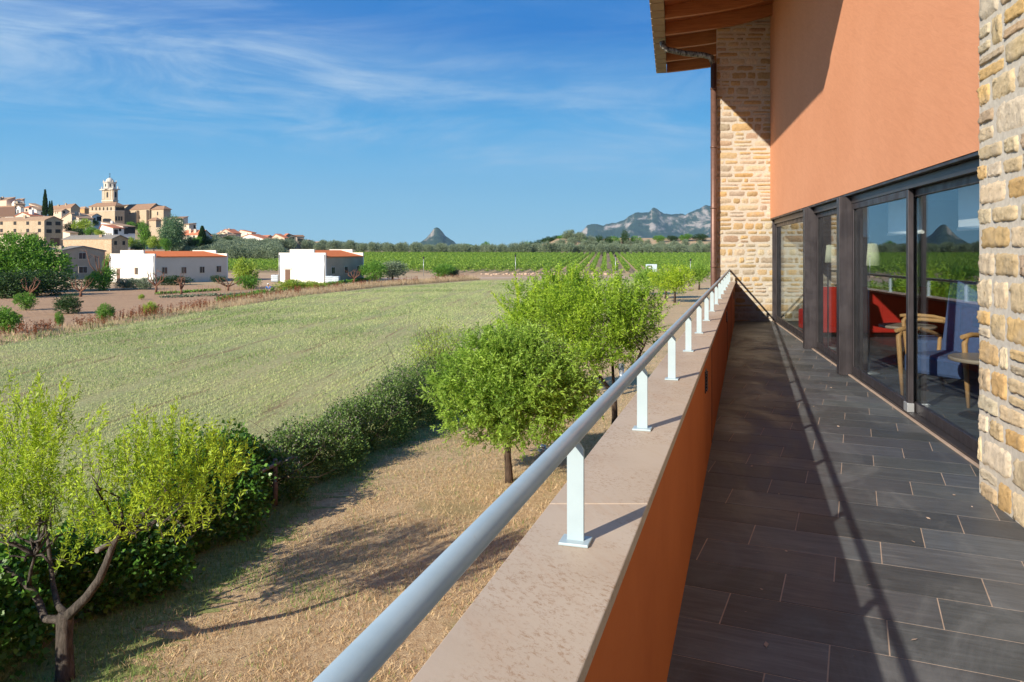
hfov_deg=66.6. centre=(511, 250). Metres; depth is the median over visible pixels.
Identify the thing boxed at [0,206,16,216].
house
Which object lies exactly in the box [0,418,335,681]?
ivy hedge
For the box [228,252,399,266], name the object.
vine row
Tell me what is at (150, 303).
fruit shrub
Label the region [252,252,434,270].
vine row
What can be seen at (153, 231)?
house
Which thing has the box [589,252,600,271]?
vine row
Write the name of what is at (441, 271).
wild bush
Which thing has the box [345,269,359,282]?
pruned tree
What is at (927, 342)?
armchair
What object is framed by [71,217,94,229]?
garden tree
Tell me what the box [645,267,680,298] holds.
almond tree
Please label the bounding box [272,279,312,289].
yellow plants
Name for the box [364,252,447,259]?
vine row
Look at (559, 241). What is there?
olive tree
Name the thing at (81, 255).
window
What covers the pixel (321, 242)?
olive tree
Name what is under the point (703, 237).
hill tree
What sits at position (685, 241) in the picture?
olive tree
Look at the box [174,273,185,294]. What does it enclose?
pruned tree
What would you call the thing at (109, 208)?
church
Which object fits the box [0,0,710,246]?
sky
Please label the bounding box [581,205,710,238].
mountain range
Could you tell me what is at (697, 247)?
olive tree
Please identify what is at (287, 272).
door
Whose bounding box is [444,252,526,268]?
vine row
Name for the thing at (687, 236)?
hill tree
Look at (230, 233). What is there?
house
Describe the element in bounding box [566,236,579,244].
olive tree
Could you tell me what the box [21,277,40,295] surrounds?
pruned tree
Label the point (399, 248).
olive tree
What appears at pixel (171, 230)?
tree
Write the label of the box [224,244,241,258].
olive tree
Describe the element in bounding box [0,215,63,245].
house
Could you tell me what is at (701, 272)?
almond tree
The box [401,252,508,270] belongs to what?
vine row
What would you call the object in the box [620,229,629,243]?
hill tree
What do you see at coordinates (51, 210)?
cypress tree
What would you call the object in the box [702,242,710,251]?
olive tree
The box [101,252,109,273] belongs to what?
garden bush
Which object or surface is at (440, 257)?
vine row
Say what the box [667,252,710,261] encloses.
vine row
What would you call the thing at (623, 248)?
olive tree
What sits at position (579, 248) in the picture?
olive tree
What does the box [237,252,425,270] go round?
vine row
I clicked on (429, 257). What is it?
vine row
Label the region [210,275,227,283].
dark hedge
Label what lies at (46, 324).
dock seed stalks
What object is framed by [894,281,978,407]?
armchair
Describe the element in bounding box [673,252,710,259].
vine row
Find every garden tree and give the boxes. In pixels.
[63,221,75,231]
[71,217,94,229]
[71,227,85,234]
[83,227,95,234]
[128,236,138,249]
[128,242,145,249]
[145,235,161,250]
[160,238,172,250]
[184,237,201,248]
[207,235,213,243]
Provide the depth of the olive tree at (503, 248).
350.18 m
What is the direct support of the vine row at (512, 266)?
on the ground at (412, 273)
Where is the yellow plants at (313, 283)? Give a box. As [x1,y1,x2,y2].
[303,281,327,288]
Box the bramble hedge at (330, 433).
[224,350,451,502]
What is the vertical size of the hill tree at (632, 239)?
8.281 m
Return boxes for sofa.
[799,287,945,336]
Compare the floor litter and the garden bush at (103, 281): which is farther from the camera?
the garden bush at (103, 281)
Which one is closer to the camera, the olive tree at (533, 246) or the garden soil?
the garden soil
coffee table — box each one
[878,323,937,368]
[948,353,978,420]
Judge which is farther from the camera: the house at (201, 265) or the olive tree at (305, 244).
the olive tree at (305, 244)
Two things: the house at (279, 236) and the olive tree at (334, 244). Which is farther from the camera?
the house at (279, 236)
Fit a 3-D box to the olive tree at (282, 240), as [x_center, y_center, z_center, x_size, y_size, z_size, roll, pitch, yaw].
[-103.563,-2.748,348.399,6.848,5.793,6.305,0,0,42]
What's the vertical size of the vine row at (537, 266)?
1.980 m
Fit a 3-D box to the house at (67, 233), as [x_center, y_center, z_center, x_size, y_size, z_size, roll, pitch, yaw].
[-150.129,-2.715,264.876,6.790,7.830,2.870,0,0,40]
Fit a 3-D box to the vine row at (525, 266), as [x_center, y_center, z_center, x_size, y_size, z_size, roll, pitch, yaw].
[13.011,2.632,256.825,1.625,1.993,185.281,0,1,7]
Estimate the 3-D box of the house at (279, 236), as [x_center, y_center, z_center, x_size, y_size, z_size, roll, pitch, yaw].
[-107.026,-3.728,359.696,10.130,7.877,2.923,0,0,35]
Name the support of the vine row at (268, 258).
on the ground at (412, 273)
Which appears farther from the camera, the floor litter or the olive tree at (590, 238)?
the olive tree at (590, 238)
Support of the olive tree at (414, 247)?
on the ground at (412, 273)
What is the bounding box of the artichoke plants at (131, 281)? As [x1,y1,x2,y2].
[124,278,142,288]
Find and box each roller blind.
[863,207,869,237]
[887,196,924,235]
[956,184,978,230]
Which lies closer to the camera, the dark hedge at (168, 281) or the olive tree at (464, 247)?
the dark hedge at (168, 281)
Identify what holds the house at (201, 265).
on the ground at (412, 273)
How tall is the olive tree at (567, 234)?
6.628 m
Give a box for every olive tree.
[178,246,196,250]
[205,244,219,249]
[208,245,224,252]
[219,245,229,258]
[222,240,234,245]
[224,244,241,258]
[235,246,250,258]
[236,242,248,248]
[242,247,257,258]
[250,248,262,258]
[251,244,272,256]
[258,247,276,257]
[264,245,285,258]
[276,238,286,244]
[284,237,296,248]
[301,240,315,248]
[313,242,324,249]
[316,240,326,249]
[325,239,339,249]
[344,240,357,249]
[355,243,367,251]
[367,242,379,251]
[377,241,383,251]
[384,243,394,251]
[395,242,407,251]
[409,243,421,251]
[422,243,432,251]
[433,243,447,251]
[447,245,458,251]
[458,243,471,251]
[470,244,480,251]
[478,243,487,251]
[482,243,492,251]
[486,243,498,251]
[498,244,507,251]
[506,243,518,251]
[517,240,531,251]
[531,243,541,252]
[537,241,552,252]
[549,242,562,252]
[556,239,566,244]
[560,230,573,239]
[562,242,576,252]
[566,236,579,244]
[573,244,584,252]
[574,232,584,242]
[581,239,591,247]
[584,243,597,253]
[586,235,595,243]
[595,243,608,255]
[605,243,618,253]
[616,244,628,253]
[629,245,643,253]
[641,244,655,252]
[649,245,662,252]
[663,244,675,252]
[674,243,687,251]
[681,238,689,244]
[689,243,702,252]
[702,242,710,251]
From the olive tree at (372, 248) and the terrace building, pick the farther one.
the olive tree at (372, 248)
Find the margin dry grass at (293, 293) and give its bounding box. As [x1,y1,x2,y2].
[0,275,479,345]
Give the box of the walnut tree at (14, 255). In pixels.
[0,230,76,290]
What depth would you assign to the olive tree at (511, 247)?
349.50 m
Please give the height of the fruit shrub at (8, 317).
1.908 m
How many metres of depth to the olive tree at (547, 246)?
347.94 m
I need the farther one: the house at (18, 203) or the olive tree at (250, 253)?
the house at (18, 203)
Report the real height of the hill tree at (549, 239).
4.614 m
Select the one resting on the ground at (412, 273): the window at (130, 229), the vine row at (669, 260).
the vine row at (669, 260)
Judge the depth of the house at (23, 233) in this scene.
265.22 m
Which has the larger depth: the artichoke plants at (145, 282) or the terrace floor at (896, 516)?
the artichoke plants at (145, 282)
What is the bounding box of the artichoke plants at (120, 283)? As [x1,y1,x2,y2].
[113,278,129,288]
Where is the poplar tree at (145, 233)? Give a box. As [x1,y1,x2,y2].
[136,221,151,249]
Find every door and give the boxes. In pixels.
[50,238,59,245]
[285,270,289,280]
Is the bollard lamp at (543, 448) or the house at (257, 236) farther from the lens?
the house at (257, 236)
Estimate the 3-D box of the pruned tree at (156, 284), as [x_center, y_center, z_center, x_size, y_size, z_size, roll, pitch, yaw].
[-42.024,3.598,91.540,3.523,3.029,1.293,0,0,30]
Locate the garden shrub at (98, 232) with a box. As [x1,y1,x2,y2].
[94,229,105,234]
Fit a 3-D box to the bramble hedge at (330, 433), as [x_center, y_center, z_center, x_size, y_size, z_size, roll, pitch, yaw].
[-3.822,4.042,19.864,2.837,1.997,10.386,0,0,15]
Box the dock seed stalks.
[0,273,468,335]
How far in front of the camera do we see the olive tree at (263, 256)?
222.88 m
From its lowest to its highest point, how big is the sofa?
0.839 m
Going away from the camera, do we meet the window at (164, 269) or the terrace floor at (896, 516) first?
the terrace floor at (896, 516)
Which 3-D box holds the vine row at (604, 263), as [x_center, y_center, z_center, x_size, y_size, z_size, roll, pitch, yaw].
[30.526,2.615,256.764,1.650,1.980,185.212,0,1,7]
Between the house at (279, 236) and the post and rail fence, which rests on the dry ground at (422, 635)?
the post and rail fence
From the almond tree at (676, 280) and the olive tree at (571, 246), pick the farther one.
the olive tree at (571, 246)
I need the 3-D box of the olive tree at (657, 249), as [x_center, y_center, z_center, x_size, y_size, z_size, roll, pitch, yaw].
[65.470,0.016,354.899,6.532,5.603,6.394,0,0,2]
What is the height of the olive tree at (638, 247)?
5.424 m
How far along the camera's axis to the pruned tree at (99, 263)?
105.27 m
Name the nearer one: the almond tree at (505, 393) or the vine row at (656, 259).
the almond tree at (505, 393)
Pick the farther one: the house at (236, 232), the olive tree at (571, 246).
the house at (236, 232)
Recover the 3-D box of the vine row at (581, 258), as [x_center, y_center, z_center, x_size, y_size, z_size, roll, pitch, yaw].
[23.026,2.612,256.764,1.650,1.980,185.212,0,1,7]
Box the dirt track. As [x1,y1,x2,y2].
[228,276,710,279]
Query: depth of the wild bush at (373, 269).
123.25 m
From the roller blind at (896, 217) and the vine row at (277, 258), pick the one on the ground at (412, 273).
the vine row at (277, 258)
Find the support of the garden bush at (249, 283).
on the garden soil
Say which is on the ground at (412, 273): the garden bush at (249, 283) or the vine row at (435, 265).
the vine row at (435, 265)
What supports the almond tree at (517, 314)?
on the dry ground at (422, 635)
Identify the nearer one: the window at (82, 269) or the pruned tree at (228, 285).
the pruned tree at (228, 285)
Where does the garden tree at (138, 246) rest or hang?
on the ground at (412, 273)
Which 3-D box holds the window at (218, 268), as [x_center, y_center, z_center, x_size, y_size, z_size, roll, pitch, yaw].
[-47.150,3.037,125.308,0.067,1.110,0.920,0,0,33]
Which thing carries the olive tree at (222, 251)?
on the ground at (412, 273)
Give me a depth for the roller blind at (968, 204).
6.24 m
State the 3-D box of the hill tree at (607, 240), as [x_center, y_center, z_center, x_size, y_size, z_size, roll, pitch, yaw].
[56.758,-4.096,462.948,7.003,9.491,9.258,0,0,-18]
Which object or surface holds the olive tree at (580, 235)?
on the ground at (412, 273)
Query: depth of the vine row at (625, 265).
190.25 m
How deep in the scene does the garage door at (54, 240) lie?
283.94 m
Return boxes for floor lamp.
[823,245,836,348]
[863,243,882,374]
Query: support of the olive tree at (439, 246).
on the ground at (412, 273)
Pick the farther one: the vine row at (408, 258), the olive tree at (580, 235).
the olive tree at (580, 235)
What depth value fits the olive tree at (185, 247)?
225.84 m
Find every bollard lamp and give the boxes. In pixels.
[538,444,545,451]
[619,363,623,394]
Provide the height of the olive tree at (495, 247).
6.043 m
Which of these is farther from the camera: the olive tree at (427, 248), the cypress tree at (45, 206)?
the olive tree at (427, 248)
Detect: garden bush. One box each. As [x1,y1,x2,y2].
[83,272,92,289]
[87,266,118,290]
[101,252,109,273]
[231,256,259,287]
[234,273,262,288]
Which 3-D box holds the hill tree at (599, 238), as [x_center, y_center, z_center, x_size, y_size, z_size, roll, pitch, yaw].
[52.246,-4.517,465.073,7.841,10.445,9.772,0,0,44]
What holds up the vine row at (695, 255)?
on the ground at (412, 273)
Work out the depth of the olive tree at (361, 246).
351.47 m
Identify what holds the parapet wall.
on the terrace floor at (896, 516)
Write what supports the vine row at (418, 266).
on the ground at (412, 273)
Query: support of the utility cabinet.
on the field
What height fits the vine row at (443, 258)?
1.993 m
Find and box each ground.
[0,215,710,668]
[121,285,710,681]
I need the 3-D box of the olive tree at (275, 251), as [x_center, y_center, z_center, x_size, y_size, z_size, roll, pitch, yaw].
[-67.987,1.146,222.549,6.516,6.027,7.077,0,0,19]
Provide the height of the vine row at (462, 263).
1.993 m
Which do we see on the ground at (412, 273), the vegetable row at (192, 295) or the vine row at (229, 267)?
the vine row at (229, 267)
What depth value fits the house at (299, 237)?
375.85 m
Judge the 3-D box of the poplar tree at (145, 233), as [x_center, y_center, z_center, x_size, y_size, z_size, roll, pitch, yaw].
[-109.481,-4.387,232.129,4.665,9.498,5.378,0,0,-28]
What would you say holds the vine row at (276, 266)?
on the ground at (412, 273)
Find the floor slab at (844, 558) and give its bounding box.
[674,322,1023,681]
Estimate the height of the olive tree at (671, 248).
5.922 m
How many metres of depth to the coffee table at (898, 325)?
9.68 m
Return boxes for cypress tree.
[42,189,47,215]
[50,200,53,215]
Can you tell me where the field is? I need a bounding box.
[0,278,639,653]
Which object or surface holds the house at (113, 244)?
on the ground at (412, 273)
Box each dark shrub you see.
[0,267,37,298]
[17,268,85,296]
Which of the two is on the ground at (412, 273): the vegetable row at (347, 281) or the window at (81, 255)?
the vegetable row at (347, 281)
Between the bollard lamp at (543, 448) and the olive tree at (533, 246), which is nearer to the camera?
the bollard lamp at (543, 448)
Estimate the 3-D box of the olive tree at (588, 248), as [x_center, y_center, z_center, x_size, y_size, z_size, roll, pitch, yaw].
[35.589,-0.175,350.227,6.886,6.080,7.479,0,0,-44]
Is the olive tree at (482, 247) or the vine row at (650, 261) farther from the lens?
the olive tree at (482, 247)
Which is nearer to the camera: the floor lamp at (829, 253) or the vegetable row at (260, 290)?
the floor lamp at (829, 253)
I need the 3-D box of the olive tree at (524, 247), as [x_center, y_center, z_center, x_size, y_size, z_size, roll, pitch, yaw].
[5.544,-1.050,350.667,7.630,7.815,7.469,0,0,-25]
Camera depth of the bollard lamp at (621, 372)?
26.94 m
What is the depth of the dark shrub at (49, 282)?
85.57 m
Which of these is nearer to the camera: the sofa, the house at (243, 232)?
the sofa
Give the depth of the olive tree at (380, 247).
372.84 m
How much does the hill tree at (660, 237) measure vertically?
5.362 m
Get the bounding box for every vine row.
[228,251,407,264]
[228,251,419,269]
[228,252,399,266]
[228,252,420,270]
[229,251,394,263]
[230,252,404,264]
[232,251,390,260]
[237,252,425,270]
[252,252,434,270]
[260,251,441,270]
[271,252,444,270]
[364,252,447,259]
[364,252,461,261]
[364,252,464,263]
[364,252,474,263]
[365,252,455,261]
[365,252,482,267]
[366,252,491,268]
[378,252,479,262]
[378,252,496,267]
[399,252,501,269]
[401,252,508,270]
[413,252,515,271]
[425,252,519,270]
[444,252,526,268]
[451,252,531,269]
[460,252,537,270]
[472,252,544,270]
[483,252,548,270]
[496,252,554,270]
[507,252,560,271]
[519,252,565,270]
[531,252,571,270]
[542,252,577,270]
[554,252,583,270]
[566,252,589,269]
[579,252,594,270]
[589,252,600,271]
[601,252,606,270]
[609,252,618,269]
[615,252,630,271]
[620,252,641,270]
[626,252,649,267]
[632,252,665,270]
[638,252,676,269]
[644,252,689,269]
[649,252,697,268]
[655,252,710,270]
[661,252,710,263]
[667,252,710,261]
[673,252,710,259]
[678,252,710,258]
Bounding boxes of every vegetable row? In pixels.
[155,288,221,294]
[159,291,249,297]
[214,287,298,300]
[250,287,274,293]
[323,277,372,285]
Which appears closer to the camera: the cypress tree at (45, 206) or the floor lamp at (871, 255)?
the floor lamp at (871, 255)
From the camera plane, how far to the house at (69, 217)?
308.83 m
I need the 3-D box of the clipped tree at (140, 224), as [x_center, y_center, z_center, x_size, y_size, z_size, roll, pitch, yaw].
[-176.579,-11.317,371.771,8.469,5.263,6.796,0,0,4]
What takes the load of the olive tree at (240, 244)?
on the ground at (412, 273)
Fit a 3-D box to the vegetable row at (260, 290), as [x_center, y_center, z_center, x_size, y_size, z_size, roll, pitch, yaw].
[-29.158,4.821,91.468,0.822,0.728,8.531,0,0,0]
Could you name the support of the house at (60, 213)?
on the ground at (412, 273)
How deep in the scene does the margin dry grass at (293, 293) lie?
73.31 m
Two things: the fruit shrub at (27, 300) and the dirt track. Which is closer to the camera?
the fruit shrub at (27, 300)
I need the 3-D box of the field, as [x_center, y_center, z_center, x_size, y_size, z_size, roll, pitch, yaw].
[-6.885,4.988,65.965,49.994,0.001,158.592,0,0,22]
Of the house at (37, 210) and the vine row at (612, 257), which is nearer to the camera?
the vine row at (612, 257)
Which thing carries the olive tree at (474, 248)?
on the ground at (412, 273)
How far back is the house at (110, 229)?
264.05 m
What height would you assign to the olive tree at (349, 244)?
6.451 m
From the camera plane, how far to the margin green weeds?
48.80 m
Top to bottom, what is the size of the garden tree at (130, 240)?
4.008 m
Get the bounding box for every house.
[0,197,14,205]
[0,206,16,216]
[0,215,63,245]
[0,232,37,247]
[11,199,23,205]
[14,201,24,206]
[14,210,41,216]
[16,205,24,214]
[24,206,31,211]
[29,203,41,207]
[31,207,43,215]
[49,246,106,278]
[53,203,79,212]
[53,209,69,218]
[61,211,93,230]
[62,231,77,237]
[62,234,128,258]
[80,206,88,213]
[87,213,101,234]
[99,224,124,235]
[101,221,135,248]
[110,250,227,283]
[148,227,160,238]
[168,216,188,223]
[183,223,195,229]
[183,229,211,240]
[216,228,241,236]
[220,231,236,235]
[239,230,255,236]
[239,233,271,240]
[271,234,288,247]
[279,249,363,282]
[284,233,296,248]
[295,235,304,248]
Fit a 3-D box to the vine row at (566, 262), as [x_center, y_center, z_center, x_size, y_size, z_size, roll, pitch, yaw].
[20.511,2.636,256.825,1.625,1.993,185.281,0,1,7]
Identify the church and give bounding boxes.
[88,178,171,227]
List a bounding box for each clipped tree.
[126,221,137,228]
[135,221,150,228]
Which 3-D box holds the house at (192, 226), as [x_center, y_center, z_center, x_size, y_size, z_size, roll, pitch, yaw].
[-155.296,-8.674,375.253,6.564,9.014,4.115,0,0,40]
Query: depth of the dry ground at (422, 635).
12.41 m
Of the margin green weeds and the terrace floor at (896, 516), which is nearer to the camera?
the terrace floor at (896, 516)
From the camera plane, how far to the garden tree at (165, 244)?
204.46 m
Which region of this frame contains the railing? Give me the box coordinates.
[313,269,729,681]
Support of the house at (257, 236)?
on the ground at (412, 273)
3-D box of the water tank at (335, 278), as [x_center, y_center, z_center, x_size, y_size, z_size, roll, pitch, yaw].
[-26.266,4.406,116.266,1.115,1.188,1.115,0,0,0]
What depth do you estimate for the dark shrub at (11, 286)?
81.48 m
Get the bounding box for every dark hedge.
[153,275,195,285]
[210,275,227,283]
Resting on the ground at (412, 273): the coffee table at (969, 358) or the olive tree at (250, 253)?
the olive tree at (250, 253)
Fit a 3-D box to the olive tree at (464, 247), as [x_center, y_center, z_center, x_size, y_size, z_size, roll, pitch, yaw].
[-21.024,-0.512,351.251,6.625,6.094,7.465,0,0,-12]
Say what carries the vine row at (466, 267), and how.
on the ground at (412, 273)
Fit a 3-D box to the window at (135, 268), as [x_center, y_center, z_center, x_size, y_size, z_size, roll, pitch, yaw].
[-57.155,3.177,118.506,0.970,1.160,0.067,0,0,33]
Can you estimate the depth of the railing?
1.20 m
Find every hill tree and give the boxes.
[542,236,556,241]
[595,234,603,241]
[604,235,611,242]
[606,236,620,242]
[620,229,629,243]
[630,235,643,243]
[652,235,666,241]
[666,235,678,240]
[678,233,691,240]
[691,233,709,240]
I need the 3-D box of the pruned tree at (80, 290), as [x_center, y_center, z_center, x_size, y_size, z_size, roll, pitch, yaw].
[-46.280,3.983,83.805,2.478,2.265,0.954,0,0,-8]
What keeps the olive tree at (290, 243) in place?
on the ground at (412, 273)
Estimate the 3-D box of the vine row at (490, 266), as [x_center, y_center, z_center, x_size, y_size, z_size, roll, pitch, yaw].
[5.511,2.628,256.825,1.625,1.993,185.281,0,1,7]
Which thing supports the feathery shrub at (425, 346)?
on the dry ground at (422, 635)
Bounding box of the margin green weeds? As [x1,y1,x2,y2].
[1,279,469,343]
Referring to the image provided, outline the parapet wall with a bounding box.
[411,282,735,681]
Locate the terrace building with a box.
[649,0,1023,526]
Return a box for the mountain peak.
[421,227,476,246]
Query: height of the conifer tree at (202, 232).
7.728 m
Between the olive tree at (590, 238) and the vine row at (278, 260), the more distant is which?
the olive tree at (590, 238)
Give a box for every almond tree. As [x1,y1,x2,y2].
[0,367,257,681]
[415,314,604,483]
[490,260,606,381]
[526,261,678,424]
[629,266,658,288]
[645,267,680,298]
[647,260,696,302]
[686,259,710,289]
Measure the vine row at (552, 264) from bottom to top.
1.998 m
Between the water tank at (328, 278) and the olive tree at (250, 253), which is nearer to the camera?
the water tank at (328, 278)
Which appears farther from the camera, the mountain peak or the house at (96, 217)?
the mountain peak
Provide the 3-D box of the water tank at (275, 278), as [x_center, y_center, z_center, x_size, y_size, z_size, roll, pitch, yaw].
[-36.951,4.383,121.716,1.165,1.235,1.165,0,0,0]
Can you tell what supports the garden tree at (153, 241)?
on the ground at (412, 273)
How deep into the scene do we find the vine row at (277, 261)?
195.12 m
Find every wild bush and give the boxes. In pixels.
[358,260,387,281]
[379,260,408,278]
[430,262,454,277]
[446,267,459,276]
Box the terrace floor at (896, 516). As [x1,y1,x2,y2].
[667,321,1023,681]
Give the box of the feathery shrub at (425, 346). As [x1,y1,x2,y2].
[376,311,465,406]
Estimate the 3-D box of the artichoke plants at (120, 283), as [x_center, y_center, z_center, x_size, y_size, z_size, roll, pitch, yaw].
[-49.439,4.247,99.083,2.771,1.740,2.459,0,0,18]
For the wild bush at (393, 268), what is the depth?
127.17 m
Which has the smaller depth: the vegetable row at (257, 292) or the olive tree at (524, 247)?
the vegetable row at (257, 292)
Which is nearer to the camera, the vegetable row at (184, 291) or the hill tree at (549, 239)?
the vegetable row at (184, 291)
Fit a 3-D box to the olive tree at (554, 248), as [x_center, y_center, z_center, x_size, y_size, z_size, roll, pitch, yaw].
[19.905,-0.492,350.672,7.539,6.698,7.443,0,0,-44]
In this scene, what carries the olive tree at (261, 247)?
on the ground at (412, 273)
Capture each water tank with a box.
[271,274,278,281]
[325,275,331,281]
[332,276,340,281]
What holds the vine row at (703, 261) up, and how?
on the ground at (412, 273)
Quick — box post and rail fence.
[94,456,294,552]
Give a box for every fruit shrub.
[0,305,23,332]
[11,291,39,310]
[51,292,84,313]
[54,311,63,325]
[95,303,115,321]
[143,300,157,312]
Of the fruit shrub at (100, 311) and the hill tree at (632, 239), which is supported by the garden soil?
the fruit shrub at (100, 311)
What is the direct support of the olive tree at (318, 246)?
on the ground at (412, 273)
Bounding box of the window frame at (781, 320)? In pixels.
[776,217,802,337]
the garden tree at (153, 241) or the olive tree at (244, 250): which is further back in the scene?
the olive tree at (244, 250)
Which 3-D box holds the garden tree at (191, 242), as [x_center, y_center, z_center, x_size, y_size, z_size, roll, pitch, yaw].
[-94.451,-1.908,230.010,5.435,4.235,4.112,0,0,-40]
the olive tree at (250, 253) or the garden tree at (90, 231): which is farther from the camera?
the garden tree at (90, 231)
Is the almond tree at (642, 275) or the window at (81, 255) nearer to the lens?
the almond tree at (642, 275)
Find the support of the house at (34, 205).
on the ground at (412, 273)
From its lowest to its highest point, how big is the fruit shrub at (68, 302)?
1.848 m
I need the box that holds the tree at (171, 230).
[156,214,188,250]
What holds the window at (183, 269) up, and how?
in the house at (201, 265)
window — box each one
[78,252,85,258]
[79,266,87,272]
[128,227,134,233]
[134,267,137,274]
[162,267,166,273]
[181,267,186,273]
[199,266,204,272]
[216,266,220,272]
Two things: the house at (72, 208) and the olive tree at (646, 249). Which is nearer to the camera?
the olive tree at (646, 249)
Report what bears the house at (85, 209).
on the ground at (412, 273)
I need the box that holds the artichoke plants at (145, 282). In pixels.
[135,277,153,289]
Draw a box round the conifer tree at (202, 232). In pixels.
[198,226,207,246]
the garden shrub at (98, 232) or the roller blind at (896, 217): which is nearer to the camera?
the roller blind at (896, 217)
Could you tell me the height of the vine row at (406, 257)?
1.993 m
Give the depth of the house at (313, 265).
120.05 m
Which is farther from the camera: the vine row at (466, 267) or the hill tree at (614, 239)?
the hill tree at (614, 239)
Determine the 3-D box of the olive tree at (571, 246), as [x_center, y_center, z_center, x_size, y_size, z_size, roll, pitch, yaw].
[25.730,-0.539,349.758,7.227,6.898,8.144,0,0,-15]
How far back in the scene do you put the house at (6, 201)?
427.02 m
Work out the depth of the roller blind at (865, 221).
9.53 m
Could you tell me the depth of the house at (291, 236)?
367.73 m
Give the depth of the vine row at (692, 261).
218.63 m
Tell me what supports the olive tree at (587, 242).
on the ground at (412, 273)
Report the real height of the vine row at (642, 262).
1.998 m
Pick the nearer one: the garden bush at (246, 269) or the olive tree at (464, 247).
the garden bush at (246, 269)
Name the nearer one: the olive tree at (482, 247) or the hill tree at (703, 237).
the olive tree at (482, 247)
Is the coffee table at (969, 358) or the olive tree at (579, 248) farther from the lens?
the olive tree at (579, 248)
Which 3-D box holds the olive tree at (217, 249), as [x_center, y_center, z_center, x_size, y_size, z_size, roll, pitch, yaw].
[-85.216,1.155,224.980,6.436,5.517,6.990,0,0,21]
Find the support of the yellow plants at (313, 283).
on the ground at (412, 273)
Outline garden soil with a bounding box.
[0,285,283,342]
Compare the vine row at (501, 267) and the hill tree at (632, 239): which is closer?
the vine row at (501, 267)
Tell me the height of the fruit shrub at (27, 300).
1.752 m
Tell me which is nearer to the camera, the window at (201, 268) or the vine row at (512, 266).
the window at (201, 268)
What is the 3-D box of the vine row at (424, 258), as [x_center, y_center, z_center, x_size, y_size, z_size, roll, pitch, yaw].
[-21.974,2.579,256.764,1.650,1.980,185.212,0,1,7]
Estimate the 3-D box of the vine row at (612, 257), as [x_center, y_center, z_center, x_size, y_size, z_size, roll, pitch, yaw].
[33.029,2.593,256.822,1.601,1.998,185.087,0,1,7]
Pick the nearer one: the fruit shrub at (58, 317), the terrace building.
the terrace building
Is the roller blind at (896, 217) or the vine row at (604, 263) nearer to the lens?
the roller blind at (896, 217)
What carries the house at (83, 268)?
on the ground at (412, 273)
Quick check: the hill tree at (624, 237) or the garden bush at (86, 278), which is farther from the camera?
the hill tree at (624, 237)
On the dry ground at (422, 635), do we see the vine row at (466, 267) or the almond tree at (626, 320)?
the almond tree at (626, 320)
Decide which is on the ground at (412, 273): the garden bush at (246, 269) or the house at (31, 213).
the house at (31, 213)
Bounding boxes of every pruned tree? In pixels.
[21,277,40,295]
[68,277,93,296]
[82,250,112,284]
[147,271,166,292]
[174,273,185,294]
[215,277,241,290]
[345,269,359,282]
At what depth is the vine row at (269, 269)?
170.74 m
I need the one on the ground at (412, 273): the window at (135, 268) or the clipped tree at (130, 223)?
the clipped tree at (130, 223)
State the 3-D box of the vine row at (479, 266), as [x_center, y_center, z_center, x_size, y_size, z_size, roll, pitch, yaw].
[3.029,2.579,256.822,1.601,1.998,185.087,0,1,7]
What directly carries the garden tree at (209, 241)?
on the ground at (412, 273)
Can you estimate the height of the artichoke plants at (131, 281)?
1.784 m
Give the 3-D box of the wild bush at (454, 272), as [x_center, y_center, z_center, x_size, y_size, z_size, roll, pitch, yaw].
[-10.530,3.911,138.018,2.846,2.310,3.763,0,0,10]
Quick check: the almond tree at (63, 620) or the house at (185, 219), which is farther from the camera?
the house at (185, 219)
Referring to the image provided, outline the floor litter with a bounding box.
[745,383,972,646]
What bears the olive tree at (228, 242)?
on the ground at (412, 273)
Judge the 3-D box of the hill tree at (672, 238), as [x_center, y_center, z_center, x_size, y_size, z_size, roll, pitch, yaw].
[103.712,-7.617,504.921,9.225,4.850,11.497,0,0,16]
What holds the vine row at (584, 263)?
on the ground at (412, 273)
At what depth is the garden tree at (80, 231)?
270.78 m
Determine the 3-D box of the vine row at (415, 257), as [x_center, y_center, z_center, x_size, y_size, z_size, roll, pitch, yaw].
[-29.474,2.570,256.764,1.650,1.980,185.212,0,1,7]
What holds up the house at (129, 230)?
on the ground at (412, 273)
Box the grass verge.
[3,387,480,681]
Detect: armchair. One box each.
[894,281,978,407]
[900,277,978,378]
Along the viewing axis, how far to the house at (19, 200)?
403.82 m
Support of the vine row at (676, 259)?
on the ground at (412, 273)
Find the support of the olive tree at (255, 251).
on the ground at (412, 273)
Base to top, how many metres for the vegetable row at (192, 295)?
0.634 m
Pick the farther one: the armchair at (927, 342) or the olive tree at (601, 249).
the olive tree at (601, 249)
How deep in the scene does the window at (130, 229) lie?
290.07 m
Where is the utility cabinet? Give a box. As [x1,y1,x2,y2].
[646,264,656,269]
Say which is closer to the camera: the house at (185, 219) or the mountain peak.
the house at (185, 219)
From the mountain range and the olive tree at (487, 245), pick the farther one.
the mountain range
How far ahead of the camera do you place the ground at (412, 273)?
159.74 m

